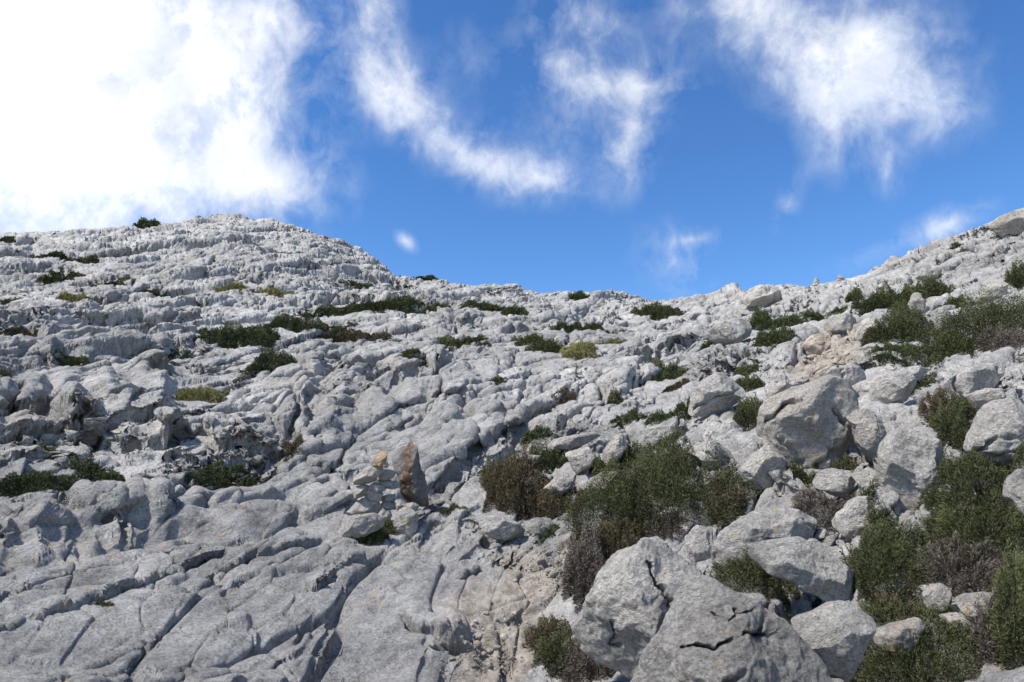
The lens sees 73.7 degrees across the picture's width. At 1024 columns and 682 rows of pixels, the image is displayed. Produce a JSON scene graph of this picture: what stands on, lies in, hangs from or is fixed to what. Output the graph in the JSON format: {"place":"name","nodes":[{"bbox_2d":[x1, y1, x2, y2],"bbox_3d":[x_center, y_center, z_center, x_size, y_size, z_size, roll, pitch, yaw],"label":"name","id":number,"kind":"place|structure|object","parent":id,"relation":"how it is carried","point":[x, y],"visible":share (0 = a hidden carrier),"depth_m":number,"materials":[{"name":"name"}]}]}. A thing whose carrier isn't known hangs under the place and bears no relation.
{"place":"outdoors","nodes":[
{"label":"outdoors","id":0,"kind":"place"},
{"bbox_2d":[0,208,1023,681],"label":"hillside","id":1,"kind":"structure","parent":0,"point":[274,576],"depth_m":4.45,"materials":[{"name":"grey stone"}]},
{"bbox_2d":[0,323,37,336],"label":"shrub","id":2,"kind":"object","parent":1,"relation":"on","point":[15,330],"visible":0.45,"depth_m":8.23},
{"bbox_2d":[0,464,95,497],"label":"shrub","id":3,"kind":"object","parent":1,"relation":"on","point":[23,486],"visible":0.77,"depth_m":3.48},
{"bbox_2d":[36,267,85,285],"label":"shrub","id":4,"kind":"object","parent":1,"relation":"on","point":[46,279],"visible":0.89,"depth_m":16.83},
{"bbox_2d":[42,348,94,365],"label":"shrub","id":5,"kind":"object","parent":1,"relation":"on","point":[74,361],"visible":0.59,"depth_m":6.76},
{"bbox_2d":[52,454,114,480],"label":"shrub","id":6,"kind":"object","parent":1,"relation":"on","point":[98,470],"visible":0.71,"depth_m":3.87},
{"bbox_2d":[173,385,229,403],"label":"shrub","id":7,"kind":"object","parent":1,"relation":"on","point":[201,393],"visible":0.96,"depth_m":5.49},
{"bbox_2d":[188,458,269,489],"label":"shrub","id":8,"kind":"object","parent":1,"relation":"on","point":[221,474],"visible":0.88,"depth_m":4.18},
{"bbox_2d":[196,320,279,351],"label":"shrub","id":9,"kind":"object","parent":1,"relation":"on","point":[263,335],"visible":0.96,"depth_m":8.76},
{"bbox_2d":[235,347,298,386],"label":"shrub","id":10,"kind":"object","parent":1,"relation":"on","point":[269,358],"visible":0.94,"depth_m":6.52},
{"bbox_2d":[275,430,304,463],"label":"shrub","id":11,"kind":"object","parent":1,"relation":"on","point":[294,447],"visible":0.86,"depth_m":4.45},
{"bbox_2d":[226,312,359,337],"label":"shrub","id":12,"kind":"object","parent":1,"relation":"on","point":[296,324],"visible":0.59,"depth_m":10.00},
{"bbox_2d":[292,303,370,317],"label":"shrub","id":13,"kind":"object","parent":1,"relation":"on","point":[333,310],"visible":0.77,"depth_m":12.87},
{"bbox_2d":[317,329,393,342],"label":"shrub","id":14,"kind":"object","parent":1,"relation":"on","point":[340,336],"visible":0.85,"depth_m":10.07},
{"bbox_2d":[339,513,385,538],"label":"boulder","id":15,"kind":"object","parent":1,"relation":"on","point":[359,525],"visible":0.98,"depth_m":3.38,"materials":[{"name":"stone"}]},
{"bbox_2d":[346,497,381,515],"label":"cairn stone","id":16,"kind":"object","parent":1,"relation":"on","point":[364,505],"visible":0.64,"depth_m":3.62,"materials":[{"name":"stone"}]},
{"bbox_2d":[351,514,397,546],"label":"shrub","id":17,"kind":"object","parent":1,"relation":"on","point":[384,531],"visible":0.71,"depth_m":3.44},
{"bbox_2d":[347,294,423,313],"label":"shrub","id":18,"kind":"object","parent":1,"relation":"on","point":[394,303],"visible":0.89,"depth_m":13.43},
{"bbox_2d":[393,506,418,539],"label":"boulder","id":19,"kind":"object","parent":1,"relation":"on","point":[405,521],"visible":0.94,"depth_m":3.55,"materials":[{"name":"stone"}]},
{"bbox_2d":[392,442,428,506],"bbox_3d":[-0.566,0.753,3.840,0.172,0.367,0.190,-6,-13,27],"label":"standing rock","id":20,"kind":"object","parent":1,"relation":"on","point":[411,479],"visible":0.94,"depth_m":3.79,"materials":[{"name":"grey stone"}]},
{"bbox_2d":[436,332,491,349],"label":"shrub","id":21,"kind":"object","parent":1,"relation":"on","point":[458,343],"visible":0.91,"depth_m":9.18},
{"bbox_2d":[458,299,510,311],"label":"shrub","id":22,"kind":"object","parent":1,"relation":"on","point":[485,306],"visible":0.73,"depth_m":13.24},
{"bbox_2d":[479,515,524,540],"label":"boulder","id":23,"kind":"object","parent":1,"relation":"on","point":[498,527],"visible":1,"depth_m":3.44,"materials":[{"name":"stone"}]},
{"bbox_2d":[478,442,549,520],"bbox_3d":[0.020,0.817,3.999,0.508,0.472,0.528,9,-15,-37],"label":"shrub","id":24,"kind":"object","parent":1,"relation":"on","point":[505,480],"visible":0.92,"depth_m":3.93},
{"bbox_2d":[519,424,555,446],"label":"shrub","id":25,"kind":"object","parent":1,"relation":"on","point":[528,435],"visible":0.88,"depth_m":5.03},
{"bbox_2d":[508,333,567,352],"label":"shrub","id":26,"kind":"object","parent":1,"relation":"on","point":[551,345],"visible":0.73,"depth_m":9.06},
{"bbox_2d":[525,517,555,536],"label":"boulder","id":27,"kind":"object","parent":1,"relation":"on","point":[536,525],"visible":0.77,"depth_m":3.48,"materials":[{"name":"stone"}]},
{"bbox_2d":[522,609,573,657],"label":"shrub","id":28,"kind":"object","parent":1,"relation":"on","point":[545,627],"visible":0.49,"depth_m":2.70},
{"bbox_2d":[529,433,579,473],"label":"shrub","id":29,"kind":"object","parent":1,"relation":"on","point":[547,458],"visible":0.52,"depth_m":4.44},
{"bbox_2d":[530,619,584,680],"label":"shrub","id":30,"kind":"object","parent":1,"relation":"on","point":[548,655],"visible":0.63,"depth_m":2.46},
{"bbox_2d":[543,473,576,496],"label":"boulder","id":31,"kind":"object","parent":1,"relation":"on","point":[563,485],"visible":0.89,"depth_m":3.79,"materials":[{"name":"stone"}]},
{"bbox_2d":[532,478,590,518],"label":"shrub","id":32,"kind":"object","parent":1,"relation":"on","point":[555,504],"visible":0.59,"depth_m":3.72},
{"bbox_2d":[547,431,600,450],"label":"boulder","id":33,"kind":"object","parent":1,"relation":"on","point":[570,442],"visible":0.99,"depth_m":4.46,"materials":[{"name":"stone"}]},
{"bbox_2d":[559,338,598,360],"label":"shrub","id":34,"kind":"object","parent":1,"relation":"on","point":[572,349],"visible":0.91,"depth_m":8.24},
{"bbox_2d":[565,447,595,474],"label":"boulder","id":35,"kind":"object","parent":1,"relation":"on","point":[581,460],"visible":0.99,"depth_m":4.08,"materials":[{"name":"stone"}]},
{"bbox_2d":[549,638,616,681],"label":"shrub","id":36,"kind":"object","parent":1,"relation":"on","point":[581,662],"visible":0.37,"depth_m":2.34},
{"bbox_2d":[541,320,624,333],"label":"shrub","id":37,"kind":"object","parent":1,"relation":"on","point":[577,325],"visible":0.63,"depth_m":10.53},
{"bbox_2d":[560,515,606,612],"bbox_3d":[0.326,0.989,3.084,0.239,0.393,0.495,0,-12,0],"label":"shrub","id":38,"kind":"object","parent":1,"relation":"on","point":[579,568],"visible":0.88,"depth_m":3.00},
{"bbox_2d":[602,433,626,465],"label":"boulder","id":39,"kind":"object","parent":1,"relation":"on","point":[616,445],"visible":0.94,"depth_m":4.17,"materials":[{"name":"stone"}]},
{"bbox_2d":[587,506,651,570],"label":"shrub","id":40,"kind":"object","parent":1,"relation":"on","point":[626,540],"visible":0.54,"depth_m":3.23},
{"bbox_2d":[556,434,685,562],"bbox_3d":[0.607,0.805,3.571,0.926,0.680,0.548,7,-14,-29],"label":"shrub","id":41,"kind":"object","parent":1,"relation":"on","point":[602,500],"visible":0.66,"depth_m":3.52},
{"bbox_2d":[603,407,648,430],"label":"shrub","id":42,"kind":"object","parent":1,"relation":"on","point":[633,413],"visible":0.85,"depth_m":4.87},
{"bbox_2d":[610,440,648,471],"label":"shrub","id":43,"kind":"object","parent":1,"relation":"on","point":[628,454],"visible":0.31,"depth_m":4.20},
{"bbox_2d":[571,536,701,679],"bbox_3d":[0.413,0.866,2.163,0.373,0.481,0.318,5,-13,-24],"label":"boulder","id":44,"kind":"object","parent":1,"relation":"on","point":[627,605],"visible":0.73,"depth_m":2.10,"materials":[{"name":"stone"}]},
{"bbox_2d":[638,425,676,447],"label":"boulder","id":45,"kind":"object","parent":1,"relation":"on","point":[654,431],"visible":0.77,"depth_m":4.30,"materials":[{"name":"stone"}]},
{"bbox_2d":[630,300,686,320],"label":"shrub","id":46,"kind":"object","parent":1,"relation":"on","point":[655,310],"visible":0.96,"depth_m":14.18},
{"bbox_2d":[644,408,679,425],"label":"shrub","id":47,"kind":"object","parent":1,"relation":"on","point":[659,417],"visible":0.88,"depth_m":4.68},
{"bbox_2d":[639,358,688,386],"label":"shrub","id":48,"kind":"object","parent":1,"relation":"on","point":[670,372],"visible":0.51,"depth_m":6.79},
{"bbox_2d":[639,507,689,541],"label":"shrub","id":49,"kind":"object","parent":1,"relation":"on","point":[675,528],"visible":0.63,"depth_m":3.25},
{"bbox_2d":[644,439,695,489],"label":"shrub","id":50,"kind":"object","parent":1,"relation":"on","point":[678,449],"visible":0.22,"depth_m":3.81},
{"bbox_2d":[606,420,761,539],"bbox_3d":[0.904,0.702,3.533,0.809,0.652,0.810,-11,-16,43],"label":"shrub","id":51,"kind":"object","parent":1,"relation":"on","point":[677,493],"visible":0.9,"depth_m":3.43,"materials":[{"name":"plant"}]},
{"bbox_2d":[684,525,712,564],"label":"boulder","id":52,"kind":"object","parent":1,"relation":"on","point":[699,541],"visible":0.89,"depth_m":2.97,"materials":[{"name":"stone"}]},
{"bbox_2d":[687,441,733,469],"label":"boulder","id":53,"kind":"object","parent":1,"relation":"on","point":[700,454],"visible":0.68,"depth_m":3.70,"materials":[{"name":"stone"}]},
{"bbox_2d":[688,372,745,418],"bbox_3d":[1.392,0.362,4.589,0.388,0.318,0.174,0,-12,0],"label":"boulder","id":54,"kind":"object","parent":1,"relation":"on","point":[719,392],"visible":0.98,"depth_m":4.58,"materials":[{"name":"stone"}]},
{"bbox_2d":[701,469,748,531],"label":"shrub","id":55,"kind":"object","parent":1,"relation":"on","point":[737,498],"visible":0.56,"depth_m":3.29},
{"bbox_2d":[711,420,739,435],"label":"boulder","id":56,"kind":"object","parent":1,"relation":"on","point":[723,428],"visible":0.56,"depth_m":4.16,"materials":[{"name":"stone"}]},
{"bbox_2d":[706,318,751,346],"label":"boulder","id":57,"kind":"object","parent":1,"relation":"on","point":[734,330],"visible":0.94,"depth_m":7.61,"materials":[{"name":"stone"}]},
{"bbox_2d":[630,575,833,681],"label":"boulder","id":58,"kind":"object","parent":1,"relation":"on","point":[712,629],"visible":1,"depth_m":1.79,"materials":[{"name":"stone"}]},
{"bbox_2d":[732,392,761,431],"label":"shrub","id":59,"kind":"object","parent":1,"relation":"on","point":[743,414],"visible":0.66,"depth_m":4.27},
{"bbox_2d":[734,371,765,391],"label":"shrub","id":60,"kind":"object","parent":1,"relation":"on","point":[754,383],"visible":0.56,"depth_m":5.46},
{"bbox_2d":[709,545,802,625],"bbox_3d":[0.980,0.949,2.719,0.351,0.283,0.416,7,-14,-28],"label":"shrub","id":61,"kind":"object","parent":1,"relation":"on","point":[764,578],"visible":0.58,"depth_m":2.65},
{"bbox_2d":[747,306,771,329],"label":"shrub","id":62,"kind":"object","parent":1,"relation":"on","point":[758,316],"visible":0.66,"depth_m":9.97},
{"bbox_2d":[734,442,786,489],"bbox_3d":[1.280,0.639,3.491,0.271,0.242,0.164,0,-12,0],"label":"boulder","id":63,"kind":"object","parent":1,"relation":"on","point":[761,462],"visible":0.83,"depth_m":3.44,"materials":[{"name":"stone"}]},
{"bbox_2d":[740,284,782,307],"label":"boulder","id":64,"kind":"object","parent":1,"relation":"on","point":[760,296],"visible":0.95,"depth_m":12.05,"materials":[{"name":"stone"}]},
{"bbox_2d":[710,507,817,568],"bbox_3d":[1.060,0.826,2.842,0.453,0.260,0.203,0,-12,0],"label":"boulder","id":65,"kind":"object","parent":1,"relation":"on","point":[749,529],"visible":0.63,"depth_m":2.80,"materials":[{"name":"stone"}]},
{"bbox_2d":[751,323,795,350],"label":"shrub","id":66,"kind":"object","parent":1,"relation":"on","point":[774,335],"visible":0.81,"depth_m":7.22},
{"bbox_2d":[765,369,791,397],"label":"boulder","id":67,"kind":"object","parent":1,"relation":"on","point":[778,381],"visible":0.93,"depth_m":4.77,"materials":[{"name":"stone"}]},
{"bbox_2d":[754,312,808,330],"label":"shrub","id":68,"kind":"object","parent":1,"relation":"on","point":[791,320],"visible":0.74,"depth_m":8.52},
{"bbox_2d":[748,536,854,601],"bbox_3d":[1.097,0.857,2.497,0.440,0.276,0.182,0,-12,0],"label":"boulder","id":69,"kind":"object","parent":1,"relation":"on","point":[817,568],"visible":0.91,"depth_m":2.45,"materials":[{"name":"stone"}]},
{"bbox_2d":[786,457,818,486],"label":"shrub","id":70,"kind":"object","parent":1,"relation":"on","point":[794,469],"visible":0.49,"depth_m":3.42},
{"bbox_2d":[756,375,859,475],"bbox_3d":[1.545,0.455,3.522,0.511,0.557,0.303,0,-12,0],"label":"boulder","id":71,"kind":"object","parent":1,"relation":"on","point":[807,424],"visible":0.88,"depth_m":3.46,"materials":[{"name":"stone"}]},
{"bbox_2d":[801,333,830,354],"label":"boulder","id":72,"kind":"object","parent":1,"relation":"on","point":[818,344],"visible":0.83,"depth_m":6.40,"materials":[{"name":"beige stone"}]},
{"bbox_2d":[790,482,856,534],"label":"shrub","id":73,"kind":"object","parent":1,"relation":"on","point":[832,506],"visible":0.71,"depth_m":2.97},
{"bbox_2d":[812,468,855,498],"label":"boulder","id":74,"kind":"object","parent":1,"relation":"on","point":[835,482],"visible":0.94,"depth_m":3.00,"materials":[{"name":"stone"}]},
{"bbox_2d":[791,600,876,681],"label":"boulder","id":75,"kind":"object","parent":1,"relation":"on","point":[837,636],"visible":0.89,"depth_m":1.90,"materials":[{"name":"stone"}]},
{"bbox_2d":[823,312,855,333],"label":"boulder","id":76,"kind":"object","parent":1,"relation":"on","point":[843,322],"visible":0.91,"depth_m":7.59,"materials":[{"name":"stone"}]},
{"bbox_2d":[824,363,865,385],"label":"boulder","id":77,"kind":"object","parent":1,"relation":"on","point":[852,374],"visible":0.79,"depth_m":4.85,"materials":[{"name":"stone"}]},
{"bbox_2d":[832,496,871,539],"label":"boulder","id":78,"kind":"object","parent":1,"relation":"on","point":[848,518],"visible":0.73,"depth_m":2.80,"materials":[{"name":"stone"}]},
{"bbox_2d":[851,472,880,493],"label":"boulder","id":79,"kind":"object","parent":1,"relation":"on","point":[861,479],"visible":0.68,"depth_m":2.93,"materials":[{"name":"stone"}]},
{"bbox_2d":[846,408,886,460],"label":"boulder","id":80,"kind":"object","parent":1,"relation":"on","point":[869,432],"visible":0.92,"depth_m":3.33,"materials":[{"name":"stone"}]},
{"bbox_2d":[854,317,879,342],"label":"boulder","id":81,"kind":"object","parent":1,"relation":"on","point":[867,322],"visible":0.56,"depth_m":5.99,"materials":[{"name":"stone"}]},
{"bbox_2d":[858,495,898,550],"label":"shrub","id":82,"kind":"object","parent":1,"relation":"on","point":[877,516],"visible":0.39,"depth_m":2.75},
{"bbox_2d":[849,279,931,316],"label":"shrub","id":83,"kind":"object","parent":1,"relation":"on","point":[877,300],"visible":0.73,"depth_m":8.48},
{"bbox_2d":[840,516,943,617],"bbox_3d":[1.375,0.820,2.486,0.399,0.354,0.398,0,-12,0],"label":"shrub","id":84,"kind":"object","parent":1,"relation":"on","point":[881,564],"visible":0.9,"depth_m":2.45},
{"bbox_2d":[868,370,916,403],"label":"boulder","id":85,"kind":"object","parent":1,"relation":"on","point":[888,387],"visible":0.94,"depth_m":3.94,"materials":[{"name":"stone"}]},
{"bbox_2d":[853,304,934,346],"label":"shrub","id":86,"kind":"object","parent":1,"relation":"on","point":[906,328],"visible":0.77,"depth_m":5.84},
{"bbox_2d":[868,590,924,624],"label":"shrub","id":87,"kind":"object","parent":1,"relation":"on","point":[911,602],"visible":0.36,"depth_m":2.30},
{"bbox_2d":[873,617,926,652],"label":"boulder","id":88,"kind":"object","parent":1,"relation":"on","point":[902,632],"visible":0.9,"depth_m":2.13,"materials":[{"name":"stone"}]},
{"bbox_2d":[863,341,944,370],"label":"shrub","id":89,"kind":"object","parent":1,"relation":"on","point":[905,349],"visible":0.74,"depth_m":5.32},
{"bbox_2d":[874,425,945,511],"bbox_3d":[1.724,0.598,2.934,0.302,0.471,0.219,0,-12,0],"label":"boulder","id":90,"kind":"object","parent":1,"relation":"on","point":[908,462],"visible":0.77,"depth_m":2.88,"materials":[{"name":"stone"}]},
{"bbox_2d":[849,597,989,681],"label":"shrub","id":91,"kind":"object","parent":1,"relation":"on","point":[885,657],"visible":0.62,"depth_m":2.09,"materials":[{"name":"plant"}]},
{"bbox_2d":[915,264,941,280],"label":"boulder","id":92,"kind":"object","parent":1,"relation":"on","point":[935,270],"visible":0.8,"depth_m":10.72,"materials":[{"name":"stone"}]},
{"bbox_2d":[902,273,955,296],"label":"shrub","id":93,"kind":"object","parent":1,"relation":"on","point":[935,288],"visible":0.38,"depth_m":8.74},
{"bbox_2d":[922,583,952,614],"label":"boulder","id":94,"kind":"object","parent":1,"relation":"on","point":[939,595],"visible":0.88,"depth_m":2.21,"materials":[{"name":"stone"}]},
{"bbox_2d":[917,385,980,423],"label":"shrub","id":95,"kind":"object","parent":1,"relation":"on","point":[933,402],"visible":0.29,"depth_m":3.71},
{"bbox_2d":[922,327,980,361],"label":"shrub","id":96,"kind":"object","parent":1,"relation":"on","point":[960,345],"visible":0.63,"depth_m":5.18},
{"bbox_2d":[928,392,976,454],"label":"shrub","id":97,"kind":"object","parent":1,"relation":"on","point":[942,422],"visible":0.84,"depth_m":3.35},
{"bbox_2d":[897,530,1017,597],"bbox_3d":[1.545,0.778,2.345,0.253,0.246,0.394,6,-14,-28],"label":"shrub","id":98,"kind":"object","parent":1,"relation":"on","point":[950,567],"visible":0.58,"depth_m":2.33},
{"bbox_2d":[939,612,978,639],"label":"boulder","id":99,"kind":"object","parent":1,"relation":"on","point":[956,616],"visible":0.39,"depth_m":2.12,"materials":[{"name":"stone"}]},
{"bbox_2d":[913,436,1023,539],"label":"shrub","id":100,"kind":"object","parent":1,"relation":"on","point":[964,468],"visible":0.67,"depth_m":2.69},
{"bbox_2d":[914,502,1023,584],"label":"shrub","id":101,"kind":"object","parent":1,"relation":"on","point":[998,535],"visible":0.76,"depth_m":2.44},
{"bbox_2d":[915,283,1023,359],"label":"shrub","id":102,"kind":"object","parent":1,"relation":"on","point":[997,314],"visible":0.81,"depth_m":5.40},
{"bbox_2d":[938,363,1004,395],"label":"boulder","id":103,"kind":"object","parent":1,"relation":"on","point":[966,380],"visible":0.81,"depth_m":4.04,"materials":[{"name":"stone"}]},
{"bbox_2d":[955,591,994,617],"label":"boulder","id":104,"kind":"object","parent":1,"relation":"on","point":[963,601],"visible":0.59,"depth_m":2.12,"materials":[{"name":"stone"}]},
{"bbox_2d":[959,584,1011,668],"bbox_3d":[1.443,0.862,2.068,0.149,0.226,0.275,-5,-13,23],"label":"shrub","id":105,"kind":"object","parent":1,"relation":"on","point":[981,638],"visible":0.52,"depth_m":2.04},
{"bbox_2d":[965,388,1006,408],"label":"boulder","id":106,"kind":"object","parent":1,"relation":"on","point":[980,398],"visible":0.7,"depth_m":3.66,"materials":[{"name":"stone"}]},
{"bbox_2d":[975,278,1008,304],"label":"boulder","id":107,"kind":"object","parent":1,"relation":"on","point":[998,288],"visible":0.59,"depth_m":6.27,"materials":[{"name":"stone"}]},
{"bbox_2d":[963,397,1023,469],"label":"boulder","id":108,"kind":"object","parent":1,"relation":"on","point":[996,431],"visible":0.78,"depth_m":2.79,"materials":[{"name":"stone"}]},
{"bbox_2d":[973,324,1023,353],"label":"shrub","id":109,"kind":"object","parent":1,"relation":"on","point":[1015,339],"visible":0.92,"depth_m":4.90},
{"bbox_2d":[982,537,1023,670],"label":"shrub","id":110,"kind":"object","parent":1,"relation":"on","point":[1009,620],"visible":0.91,"depth_m":2.01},
{"bbox_2d":[989,208,1023,236],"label":"boulder","id":111,"kind":"object","parent":1,"relation":"on","point":[1011,223],"visible":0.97,"depth_m":13.15,"materials":[{"name":"stone"}]},
{"bbox_2d":[1002,469,1023,519],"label":"boulder","id":112,"kind":"object","parent":1,"relation":"on","point":[1013,489],"visible":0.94,"depth_m":2.42,"materials":[{"name":"stone"}]},
{"bbox_2d":[1003,256,1023,289],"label":"shrub","id":113,"kind":"object","parent":1,"relation":"on","point":[1015,277],"visible":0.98,"depth_m":7.05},
{"bbox_2d":[0,0,1023,300],"label":"sky","id":114,"kind":"structure","parent":0,"point":[651,150],"materials":[{"name":"blue"}]},
{"bbox_2d":[436,339,962,678],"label":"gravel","id":115,"kind":"structure","parent":0,"point":[515,616],"depth_m":2.68,"materials":[{"name":"stone"}]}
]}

